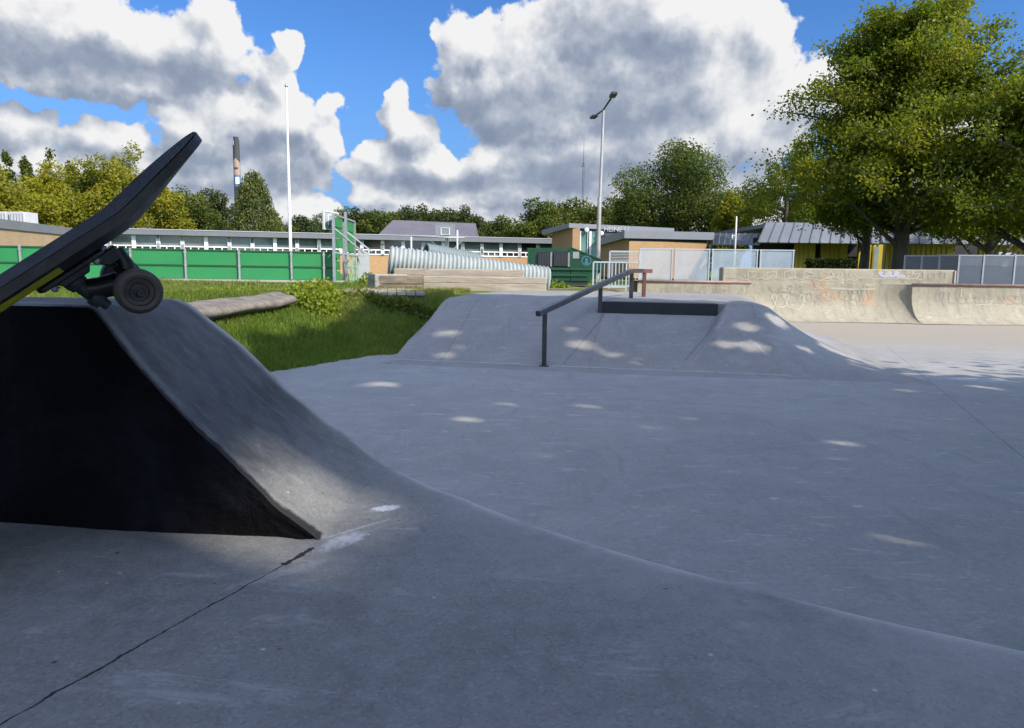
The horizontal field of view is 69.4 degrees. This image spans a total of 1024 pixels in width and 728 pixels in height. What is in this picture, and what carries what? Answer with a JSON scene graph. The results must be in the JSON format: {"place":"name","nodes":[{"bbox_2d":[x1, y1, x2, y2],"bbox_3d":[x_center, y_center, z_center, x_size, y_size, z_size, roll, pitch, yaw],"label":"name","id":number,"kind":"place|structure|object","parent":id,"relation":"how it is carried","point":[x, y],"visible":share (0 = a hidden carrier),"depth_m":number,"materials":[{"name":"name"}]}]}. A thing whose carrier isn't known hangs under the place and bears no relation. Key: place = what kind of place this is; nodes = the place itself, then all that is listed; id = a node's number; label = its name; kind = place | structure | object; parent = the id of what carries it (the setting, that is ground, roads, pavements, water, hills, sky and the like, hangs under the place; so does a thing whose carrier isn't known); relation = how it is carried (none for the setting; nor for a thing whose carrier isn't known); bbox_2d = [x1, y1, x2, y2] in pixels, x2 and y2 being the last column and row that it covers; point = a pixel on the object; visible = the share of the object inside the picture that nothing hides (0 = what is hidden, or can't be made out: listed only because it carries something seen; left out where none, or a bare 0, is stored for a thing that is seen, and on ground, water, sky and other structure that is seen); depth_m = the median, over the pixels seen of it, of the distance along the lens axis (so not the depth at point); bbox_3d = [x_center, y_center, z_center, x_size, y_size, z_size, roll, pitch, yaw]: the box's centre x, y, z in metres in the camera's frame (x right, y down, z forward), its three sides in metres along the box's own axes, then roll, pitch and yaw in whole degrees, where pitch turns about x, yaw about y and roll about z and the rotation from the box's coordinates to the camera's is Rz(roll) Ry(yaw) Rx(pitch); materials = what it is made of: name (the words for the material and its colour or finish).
{"place":"outdoors","nodes":[
{"label":"outdoors","id":0,"kind":"place"},
{"bbox_2d":[25,270,718,371],"bbox_3d":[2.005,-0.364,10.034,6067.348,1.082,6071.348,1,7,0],"label":"ground","id":1,"kind":"structure","parent":0,"point":[715,275],"depth_m":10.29,"materials":[{"name":"green plant"}]},
{"bbox_2d":[0,149,16,188],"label":"conifer tree","id":2,"kind":"object","parent":1,"relation":"on","point":[6,159],"visible":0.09,"depth_m":75.97,"materials":[{"name":"green plant"}]},
{"bbox_2d":[0,164,37,211],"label":"maple tree","id":3,"kind":"object","parent":1,"relation":"on","point":[4,195],"visible":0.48,"depth_m":46.17,"materials":[{"name":"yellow plant"}]},
{"bbox_2d":[18,155,34,185],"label":"conifer tree","id":4,"kind":"object","parent":1,"relation":"on","point":[24,165],"visible":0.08,"depth_m":75.76,"materials":[{"name":"green plant"}]},
{"bbox_2d":[0,219,71,245],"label":"brick hall","id":5,"kind":"structure","parent":1,"relation":"on","point":[14,233],"depth_m":36.08,"materials":[{"name":"beige brick"}]},
{"bbox_2d":[0,212,37,223],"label":"rooftop unit","id":6,"kind":"object","parent":5,"relation":"on","point":[29,217],"visible":0.62,"depth_m":40.76,"materials":[{"name":"metal"}]},
{"bbox_2d":[0,166,77,227],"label":"maple tree","id":7,"kind":"object","parent":1,"relation":"on","point":[53,217],"visible":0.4,"depth_m":48.47,"materials":[{"name":"green plant"}]},
{"bbox_2d":[42,147,59,180],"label":"conifer tree","id":8,"kind":"object","parent":1,"relation":"on","point":[49,156],"visible":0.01,"depth_m":75.83,"materials":[{"name":"green plant"}]},
{"bbox_2d":[26,155,103,227],"bbox_3d":[-31.760,-10.626,52.139,5.896,8.238,6.128,3,8,19],"label":"maple tree","id":9,"kind":"object","parent":1,"relation":"on","point":[73,210],"visible":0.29,"depth_m":51.02,"materials":[{"name":"green plant"}]},
{"bbox_2d":[59,140,156,228],"bbox_3d":[-29.051,-11.463,53.863,6.438,9.519,6.109,7,9,38],"label":"maple tree","id":10,"kind":"object","parent":1,"relation":"on","point":[108,182],"visible":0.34,"depth_m":52.63,"materials":[{"name":"green plant"}]},
{"bbox_2d":[135,186,197,229],"bbox_3d":[-28.293,-10.982,58.939,6.475,7.271,5.036,1,7,0],"label":"maple tree","id":11,"kind":"object","parent":1,"relation":"on","point":[164,209],"visible":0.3,"depth_m":58.11,"materials":[{"name":"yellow plant"}]},
{"bbox_2d":[0,245,336,280],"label":"pitch board fence","id":12,"kind":"object","parent":1,"relation":"on","point":[219,264],"visible":0.65,"depth_m":25.55,"materials":[{"name":"metal"}]},
{"bbox_2d":[169,184,226,230],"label":"broadleaf tree","id":13,"kind":"object","parent":1,"relation":"on","point":[194,206],"visible":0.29,"depth_m":66.05,"materials":[{"name":"green plant"}]},
{"bbox_2d":[193,188,248,230],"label":"broadleaf tree","id":14,"kind":"object","parent":1,"relation":"on","point":[215,198],"visible":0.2,"depth_m":70.20,"materials":[{"name":"green plant"}]},
{"bbox_2d":[163,286,283,295],"bbox_3d":[-3.940,-0.992,10.149,1.829,0.176,1.076,1,7,0],"label":"weed clump","id":15,"kind":"object","parent":1,"relation":"on","point":[238,289],"visible":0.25,"depth_m":10.09,"materials":[{"name":"green plant"}]},
{"bbox_2d":[232,137,240,210],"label":"chimney","id":16,"kind":"object","parent":1,"relation":"on","point":[236,162],"visible":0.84,"depth_m":408.07,"materials":[{"name":"white paint"}]},
{"bbox_2d":[187,292,296,319],"bbox_3d":[-3.385,-0.675,8.965,0.654,0.353,1.898,3,8,19],"label":"fallen trunk","id":17,"kind":"object","parent":1,"relation":"on","point":[211,309],"visible":0.72,"depth_m":8.89,"materials":[{"name":"grey wood"}]},
{"bbox_2d":[164,279,344,281],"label":"kerb","id":18,"kind":"structure","parent":1,"relation":"on","point":[235,280],"depth_m":25.61,"materials":[{"name":"concrete"}]},
{"bbox_2d":[225,169,284,231],"bbox_3d":[-21.951,-12.104,62.908,6.159,8.813,5.919,1,7,0],"label":"birch tree","id":19,"kind":"object","parent":1,"relation":"on","point":[258,198],"visible":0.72,"depth_m":62.00,"materials":[{"name":"green plant"}]},
{"bbox_2d":[261,210,298,231],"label":"broadleaf tree","id":20,"kind":"object","parent":1,"relation":"on","point":[283,226],"visible":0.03,"depth_m":74.71,"materials":[{"name":"green plant"}]},
{"bbox_2d":[285,84,291,250],"bbox_3d":[-10.624,-8.704,35.187,0.170,8.903,0.170,1,7,0],"label":"flagpole","id":21,"kind":"object","parent":1,"relation":"on","point":[289,196],"visible":0.91,"depth_m":35.14,"materials":[{"name":"white metal"}]},
{"bbox_2d":[284,214,324,232],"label":"broadleaf tree","id":22,"kind":"object","parent":1,"relation":"on","point":[304,224],"visible":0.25,"depth_m":77.97,"materials":[{"name":"green plant"}]},
{"bbox_2d":[282,277,346,317],"bbox_3d":[-2.743,-0.933,10.270,0.893,0.559,1.015,1,7,0],"label":"weed clump","id":23,"kind":"object","parent":1,"relation":"on","point":[320,297],"visible":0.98,"depth_m":10.04,"materials":[{"name":"green plant"}]},
{"bbox_2d":[104,228,551,273],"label":"classroom block","id":24,"kind":"structure","parent":1,"relation":"on","point":[510,249],"depth_m":52.60,"materials":[{"name":"white brick"}]},
{"bbox_2d":[110,235,135,247],"bbox_3d":[-25.975,-8.070,49.192,1.695,1.060,0.170,-2,8,-16],"label":"window","id":25,"kind":"structure","parent":24,"relation":"in","point":[126,241],"depth_m":49.26,"materials":[{"name":"grey glass"}]},
{"bbox_2d":[135,235,159,248],"bbox_3d":[-24.540,-8.107,49.616,1.695,1.060,0.170,-2,8,-16],"label":"window","id":26,"kind":"structure","parent":24,"relation":"in","point":[141,241],"depth_m":49.66,"materials":[{"name":"grey glass"}]},
{"bbox_2d":[157,235,183,248],"bbox_3d":[-23.105,-8.145,50.041,1.695,1.060,0.170,-2,8,-16],"label":"window","id":27,"kind":"structure","parent":24,"relation":"in","point":[166,242],"depth_m":50.09,"materials":[{"name":"grey glass"}]},
{"bbox_2d":[181,236,207,248],"bbox_3d":[-21.669,-8.183,50.465,1.695,1.060,0.170,-2,8,-16],"label":"window","id":28,"kind":"structure","parent":24,"relation":"in","point":[189,242],"depth_m":50.51,"materials":[{"name":"grey glass"}]},
{"bbox_2d":[207,236,230,249],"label":"window","id":29,"kind":"structure","parent":24,"relation":"in","point":[214,243],"depth_m":50.93,"materials":[{"name":"grey glass"}]},
{"bbox_2d":[228,237,253,249],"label":"window","id":30,"kind":"structure","parent":24,"relation":"in","point":[237,243],"depth_m":51.35,"materials":[{"name":"grey glass"}]},
{"bbox_2d":[251,237,276,250],"bbox_3d":[-17.363,-8.296,51.737,1.695,1.060,0.170,-2,8,-16],"label":"window","id":31,"kind":"structure","parent":24,"relation":"in","point":[260,244],"depth_m":51.79,"materials":[{"name":"grey glass"}]},
{"bbox_2d":[276,238,298,250],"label":"window","id":32,"kind":"structure","parent":24,"relation":"in","point":[282,244],"depth_m":52.18,"materials":[{"name":"glass"}]},
{"bbox_2d":[296,239,320,251],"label":"window","id":33,"kind":"structure","parent":24,"relation":"in","point":[310,245],"depth_m":52.65,"materials":[{"name":"glass"}]},
{"bbox_2d":[318,239,341,252],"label":"window","id":34,"kind":"structure","parent":24,"relation":"in","point":[326,244],"depth_m":52.98,"materials":[{"name":"glass"}]},
{"bbox_2d":[360,240,383,254],"bbox_3d":[-10.186,-8.485,53.859,1.695,1.060,0.170,-2,8,-16],"label":"window","id":35,"kind":"structure","parent":24,"relation":"in","point":[374,245],"depth_m":53.92,"materials":[{"name":"glass"}]},
{"bbox_2d":[381,240,403,254],"bbox_3d":[-8.750,-8.523,54.283,1.695,1.060,0.170,-2,8,-16],"label":"window","id":36,"kind":"structure","parent":24,"relation":"in","point":[387,244],"depth_m":54.25,"materials":[{"name":"glass"}]},
{"bbox_2d":[404,241,424,250],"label":"window","id":37,"kind":"structure","parent":24,"relation":"in","point":[418,245],"depth_m":54.77,"materials":[{"name":"glass"}]},
{"bbox_2d":[462,242,482,254],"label":"window","id":38,"kind":"structure","parent":24,"relation":"in","point":[468,246],"depth_m":56.04,"materials":[{"name":"glass"}]},
{"bbox_2d":[481,243,501,256],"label":"window","id":39,"kind":"structure","parent":24,"relation":"in","point":[489,249],"depth_m":56.47,"materials":[{"name":"glass"}]},
{"bbox_2d":[502,243,520,256],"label":"window","id":40,"kind":"structure","parent":24,"relation":"in","point":[508,249],"depth_m":56.88,"materials":[{"name":"glass"}]},
{"bbox_2d":[519,243,539,256],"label":"window","id":41,"kind":"structure","parent":24,"relation":"in","point":[524,251],"depth_m":57.22,"materials":[{"name":"white paint"}]},
{"bbox_2d":[311,213,356,233],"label":"broadleaf tree","id":42,"kind":"object","parent":1,"relation":"on","point":[318,220],"visible":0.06,"depth_m":83.61,"materials":[{"name":"green plant"}]},
{"bbox_2d":[322,210,371,281],"bbox_3d":[-5.997,-4.419,28.263,1.295,2.712,4.869,1,7,0],"label":"goal end","id":43,"kind":"object","parent":1,"relation":"on","point":[333,222],"visible":0.89,"depth_m":27.64,"materials":[{"name":"metal"}]},
{"bbox_2d":[347,206,373,233],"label":"tree","id":44,"kind":"object","parent":1,"relation":"on","point":[355,215],"visible":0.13,"depth_m":93.35,"materials":[{"name":"green plant"}]},
{"bbox_2d":[354,209,384,233],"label":"tree","id":45,"kind":"object","parent":1,"relation":"on","point":[368,227],"visible":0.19,"depth_m":92.81,"materials":[{"name":"green plant"}]},
{"bbox_2d":[343,288,425,299],"bbox_3d":[-2.065,-1.020,11.909,1.266,0.349,1.900,0,8,-9],"label":"timber step","id":46,"kind":"object","parent":1,"relation":"on","point":[409,293],"visible":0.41,"depth_m":11.07,"materials":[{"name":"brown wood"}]},
{"bbox_2d":[340,287,436,320],"bbox_3d":[-1.790,-0.860,10.670,1.629,0.475,0.529,1,7,0],"label":"weed clump","id":47,"kind":"object","parent":1,"relation":"on","point":[408,303],"visible":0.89,"depth_m":10.64,"materials":[{"name":"green plant"}]},
{"bbox_2d":[368,208,408,233],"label":"tree","id":48,"kind":"object","parent":1,"relation":"on","point":[385,219],"visible":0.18,"depth_m":89.27,"materials":[{"name":"green plant"}]},
{"bbox_2d":[379,284,422,288],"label":"timber beam","id":49,"kind":"structure","parent":1,"relation":"on","point":[393,285],"depth_m":13.03,"materials":[{"name":"beige wood"}]},
{"bbox_2d":[368,274,406,287],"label":"timber beam","id":50,"kind":"structure","parent":49,"relation":"on","point":[373,279],"depth_m":13.01,"materials":[{"name":"beige wood"}]},
{"bbox_2d":[379,275,422,283],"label":"timber beam","id":51,"kind":"structure","parent":49,"relation":"on","point":[408,279],"depth_m":13.02,"materials":[{"name":"beige wood"}]},
{"bbox_2d":[394,268,523,276],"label":"timber beam","id":52,"kind":"structure","parent":51,"relation":"on","point":[464,272],"depth_m":13.72,"materials":[{"name":"beige wood"}]},
{"bbox_2d":[397,202,433,220],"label":"tree","id":53,"kind":"object","parent":1,"relation":"on","point":[421,214],"visible":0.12,"depth_m":98.92,"materials":[{"name":"green plant"}]},
{"bbox_2d":[379,220,478,236],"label":"gabled house","id":54,"kind":"structure","parent":1,"relation":"on","point":[398,227],"depth_m":75.53,"materials":[{"name":"stone"}]},
{"bbox_2d":[411,208,460,221],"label":"tree","id":55,"kind":"object","parent":1,"relation":"on","point":[431,218],"visible":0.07,"depth_m":94.10,"materials":[{"name":"green plant"}]},
{"bbox_2d":[430,224,461,247],"bbox_3d":[-3.212,-5.462,35.643,1.626,2.546,1.070,1,7,0],"label":"basketball stand","id":56,"kind":"object","parent":1,"relation":"on","point":[445,230],"visible":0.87,"depth_m":35.47,"materials":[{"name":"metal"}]},
{"bbox_2d":[423,243,481,258],"bbox_3d":[-1.419,-2.581,17.667,1.439,0.571,0.380,-4,9,-30],"label":"corrugated pipe","id":57,"kind":"object","parent":1,"relation":"on","point":[438,248],"visible":0.49,"depth_m":17.46,"materials":[{"name":"grey plastic"}]},
{"bbox_2d":[434,204,483,236],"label":"tree","id":58,"kind":"object","parent":1,"relation":"on","point":[450,216],"visible":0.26,"depth_m":91.52,"materials":[{"name":"green plant"}]},
{"bbox_2d":[387,246,550,289],"bbox_3d":[-0.842,-1.856,14.786,3.260,0.960,0.603,-1,8,-11],"label":"corrugated pipe","id":59,"kind":"object","parent":1,"relation":"on","point":[401,257],"visible":0.52,"depth_m":14.46,"materials":[{"name":"silver plastic"}]},
{"bbox_2d":[454,214,498,236],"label":"tree","id":60,"kind":"object","parent":1,"relation":"on","point":[479,225],"visible":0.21,"depth_m":93.03,"materials":[{"name":"green plant"}]},
{"bbox_2d":[423,283,545,291],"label":"timber beam","id":61,"kind":"structure","parent":1,"relation":"on","point":[504,287],"depth_m":13.22,"materials":[{"name":"beige wood"}]},
{"bbox_2d":[423,276,545,283],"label":"timber beam","id":62,"kind":"structure","parent":61,"relation":"on","point":[484,280],"depth_m":13.20,"materials":[{"name":"beige wood"}]},
{"bbox_2d":[483,214,513,236],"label":"tree","id":63,"kind":"object","parent":1,"relation":"on","point":[500,223],"visible":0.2,"depth_m":93.71,"materials":[{"name":"green plant"}]},
{"bbox_2d":[502,197,572,237],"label":"tree","id":64,"kind":"object","parent":1,"relation":"on","point":[537,223],"visible":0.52,"depth_m":88.71,"materials":[{"name":"green plant"}]},
{"bbox_2d":[527,247,604,284],"bbox_3d":[1.807,-3.241,24.426,2.515,1.217,1.700,1,7,6],"label":"waste container","id":65,"kind":"object","parent":1,"relation":"on","point":[571,266],"visible":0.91,"depth_m":23.63,"materials":[{"name":"green metal"}]},
{"bbox_2d":[538,252,552,266],"bbox_3d":[1.069,-3.349,23.665,0.454,0.456,0.075,1,7,6],"label":"louvre door","id":66,"kind":"structure","parent":65,"relation":"in","point":[545,259],"depth_m":23.64,"materials":[{"name":"metal"}]},
{"bbox_2d":[554,252,569,266],"bbox_3d":[1.590,-3.336,23.613,0.499,0.456,0.075,1,7,6],"label":"louvre door","id":67,"kind":"structure","parent":65,"relation":"in","point":[561,259],"depth_m":23.59,"materials":[{"name":"metal"}]},
{"bbox_2d":[560,197,606,222],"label":"tree","id":68,"kind":"object","parent":1,"relation":"on","point":[575,203],"visible":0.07,"depth_m":98.34,"materials":[{"name":"green plant"}]},
{"bbox_2d":[567,205,608,224],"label":"tree","id":69,"kind":"object","parent":1,"relation":"on","point":[582,212],"visible":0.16,"depth_m":93.28,"materials":[{"name":"green plant"}]},
{"bbox_2d":[584,195,617,224],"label":"tree","id":70,"kind":"object","parent":1,"relation":"on","point":[605,206],"visible":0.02,"depth_m":92.25,"materials":[{"name":"green plant"}]},
{"bbox_2d":[590,91,617,281],"bbox_3d":[3.599,-6.864,29.959,0.285,7.051,4.460,0,7,-5],"label":"street lamp","id":71,"kind":"object","parent":1,"relation":"on","point":[613,94],"visible":1,"depth_m":30.31,"materials":[{"name":"metal"}]},
{"bbox_2d":[542,223,673,256],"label":"school hall","id":72,"kind":"structure","parent":1,"relation":"on","point":[581,237],"depth_m":46.71,"materials":[{"name":"yellow brick"}]},
{"bbox_2d":[580,231,596,256],"bbox_3d":[4.632,-6.931,46.578,1.452,2.811,0.140,1,7,0],"label":"window","id":73,"kind":"structure","parent":72,"relation":"in","point":[587,239],"depth_m":46.47,"materials":[{"name":"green glass"}]},
{"bbox_2d":[592,261,627,291],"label":"wire gate","id":74,"kind":"structure","parent":1,"relation":"on","point":[618,286],"depth_m":18.06,"materials":[{"name":"silver metal"}]},
{"bbox_2d":[608,251,640,286],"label":"wire gate","id":75,"kind":"structure","parent":1,"relation":"on","point":[610,254],"depth_m":18.80,"materials":[{"name":"silver metal"}]},
{"bbox_2d":[600,230,713,278],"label":"school wing","id":76,"kind":"structure","parent":1,"relation":"on","point":[690,264],"depth_m":41.13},
{"bbox_2d":[602,137,764,273],"bbox_3d":[13.869,-12.147,58.504,12.682,11.905,12.228,-2,8,-22],"label":"dome tree","id":77,"kind":"object","parent":1,"relation":"on","point":[677,210],"visible":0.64,"depth_m":56.41,"materials":[{"name":"green plant"}]},
{"bbox_2d":[674,248,710,280],"bbox_3d":[4.700,-2.427,19.341,0.943,1.165,0.040,1,7,0],"label":"screen panel","id":78,"kind":"object","parent":1,"relation":"on","point":[675,249],"visible":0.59,"depth_m":19.28,"materials":[{"name":"silver metal"}]},
{"bbox_2d":[709,189,755,269],"bbox_3d":[15.278,-8.863,51.120,2.984,6.352,3.335,1,7,0],"label":"broadleaf tree","id":79,"kind":"object","parent":1,"relation":"on","point":[723,258],"visible":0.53,"depth_m":50.66,"materials":[{"name":"green plant"}]},
{"bbox_2d":[711,249,758,280],"bbox_3d":[5.808,-2.414,19.341,1.223,1.165,0.040,1,7,0],"label":"screen panel","id":80,"kind":"object","parent":1,"relation":"on","point":[757,250],"visible":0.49,"depth_m":19.26,"materials":[{"name":"silver metal"}]},
{"bbox_2d":[732,127,832,227],"bbox_3d":[16.619,-9.589,45.317,5.707,9.326,5.050,1,7,0],"label":"broadleaf tree","id":81,"kind":"object","parent":1,"relation":"on","point":[785,213],"visible":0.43,"depth_m":44.91,"materials":[{"name":"green plant"}]},
{"bbox_2d":[804,257,857,268],"bbox_3d":[14.077,-4.124,32.719,2.044,1.192,1.133,1,7,0],"label":"hedge","id":82,"kind":"object","parent":1,"relation":"on","point":[848,263],"visible":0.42,"depth_m":32.26,"materials":[{"name":"green plant"}]},
{"bbox_2d":[805,157,922,268],"bbox_3d":[13.086,-5.346,26.911,4.229,5.582,4.540,1,7,0],"label":"beech tree","id":83,"kind":"object","parent":1,"relation":"on","point":[865,229],"visible":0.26,"depth_m":26.62,"materials":[{"name":"green plant"}]},
{"bbox_2d":[708,219,1023,268],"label":"zinc building","id":84,"kind":"structure","parent":1,"relation":"on","point":[809,242],"depth_m":37.27,"materials":[{"name":"grey metal"}]},
{"bbox_2d":[872,247,878,268],"bbox_3d":[18.328,-5.022,37.310,0.245,1.754,0.050,1,7,0],"label":"door","id":85,"kind":"structure","parent":84,"relation":"in","point":[876,249],"depth_m":37.25,"materials":[{"name":"glass"}]},
{"bbox_2d":[731,0,1023,268],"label":"beech tree","id":86,"kind":"object","parent":1,"relation":"on","point":[909,71],"visible":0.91,"depth_m":23.71,"materials":[{"name":"green plant"}]},
{"bbox_2d":[903,255,921,269],"bbox_3d":[10.946,-2.441,20.246,0.050,1.070,0.486,-4,9,-31],"label":"screen panel","id":87,"kind":"object","parent":1,"relation":"on","point":[912,263],"visible":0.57,"depth_m":20.20,"materials":[{"name":"metal"}]},
{"bbox_2d":[920,255,938,269],"bbox_3d":[11.193,-2.385,19.849,0.050,1.067,0.485,-4,9,-30],"label":"screen panel","id":88,"kind":"object","parent":1,"relation":"on","point":[929,263],"visible":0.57,"depth_m":19.81,"materials":[{"name":"metal"}]},
{"bbox_2d":[938,255,958,283],"bbox_3d":[11.449,-2.335,19.452,0.050,1.077,0.495,-4,9,-32],"label":"screen panel","id":89,"kind":"object","parent":1,"relation":"on","point":[947,262],"visible":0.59,"depth_m":19.39,"materials":[{"name":"metal"}]},
{"bbox_2d":[883,67,1023,250],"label":"beech tree","id":90,"kind":"object","parent":1,"relation":"on","point":[1002,206],"visible":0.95,"depth_m":21.87,"materials":[{"name":"green plant"}]},
{"bbox_2d":[910,191,1023,254],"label":"beech tree","id":91,"kind":"object","parent":1,"relation":"on","point":[988,247],"visible":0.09,"depth_m":30.73,"materials":[{"name":"green plant"}]},
{"bbox_2d":[956,255,983,283],"bbox_3d":[11.870,-2.295,19.197,0.600,1.074,0.050,2,8,10],"label":"screen panel","id":92,"kind":"object","parent":1,"relation":"on","point":[969,269],"visible":0.82,"depth_m":19.17,"materials":[{"name":"metal"}]},
{"bbox_2d":[981,255,1014,283],"bbox_3d":[12.530,-2.276,19.098,0.757,1.079,0.050,2,7,8],"label":"screen panel","id":93,"kind":"object","parent":1,"relation":"on","point":[997,269],"visible":0.82,"depth_m":19.07,"materials":[{"name":"metal"}]},
{"bbox_2d":[1012,255,1023,284],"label":"screen panel","id":94,"kind":"object","parent":1,"relation":"on","point":[1018,274],"visible":0.76,"depth_m":19.00,"materials":[{"name":"metal"}]},
{"bbox_2d":[0,0,1023,269],"label":"sky","id":95,"kind":"structure","parent":0,"point":[487,106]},
{"bbox_2d":[271,322,1023,650],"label":"floor","id":96,"kind":"structure","parent":0,"point":[892,502],"depth_m":4.29,"materials":[{"name":"concrete"}]},
{"bbox_2d":[0,503,1023,727],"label":"concrete deck","id":97,"kind":"structure","parent":96,"relation":"on","point":[497,620],"depth_m":0.73,"materials":[{"name":"grey concrete"}]},
{"bbox_2d":[0,297,471,545],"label":"wedge ramp","id":98,"kind":"structure","parent":97,"relation":"on","point":[172,416],"depth_m":1.04,"materials":[{"name":"concrete"}]},
{"bbox_2d":[383,290,934,384],"bbox_3d":[2.113,-0.167,10.393,7.407,1.492,5.892,2,8,13],"label":"bank box","id":99,"kind":"object","parent":96,"relation":"on","point":[700,335],"visible":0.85,"depth_m":8.81,"materials":[{"name":"concrete"}]},
{"bbox_2d":[535,269,652,366],"bbox_3d":[1.196,-0.685,9.719,0.133,1.135,3.744,5,8,29],"label":"handrail","id":100,"kind":"object","parent":99,"relation":"on","point":[545,310],"visible":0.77,"depth_m":9.22,"materials":[{"name":"black metal"}]},
{"bbox_2d":[633,267,955,323],"bbox_3d":[6.410,-1.476,16.694,7.184,1.364,1.890,1,7,0],"label":"quarter pipe","id":101,"kind":"object","parent":96,"relation":"on","point":[835,295],"visible":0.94,"depth_m":16.61,"materials":[{"name":"concrete"}]},
{"bbox_2d":[912,283,1023,324],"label":"quarter pipe","id":102,"kind":"object","parent":96,"relation":"on","point":[974,304],"visible":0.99,"depth_m":16.36,"materials":[{"name":"concrete"}]},
{"bbox_3d":[-1.003,0.229,0.778,0.660,0.140,0.398,1,7,0],"label":"kerb block","id":103,"kind":"object","parent":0,"visible":0},
{"bbox_2d":[0,132,201,313],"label":"skateboard","id":104,"kind":"object","parent":103,"relation":"on","point":[66,259],"visible":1,"depth_m":0.87,"materials":[{"name":"black wood"}]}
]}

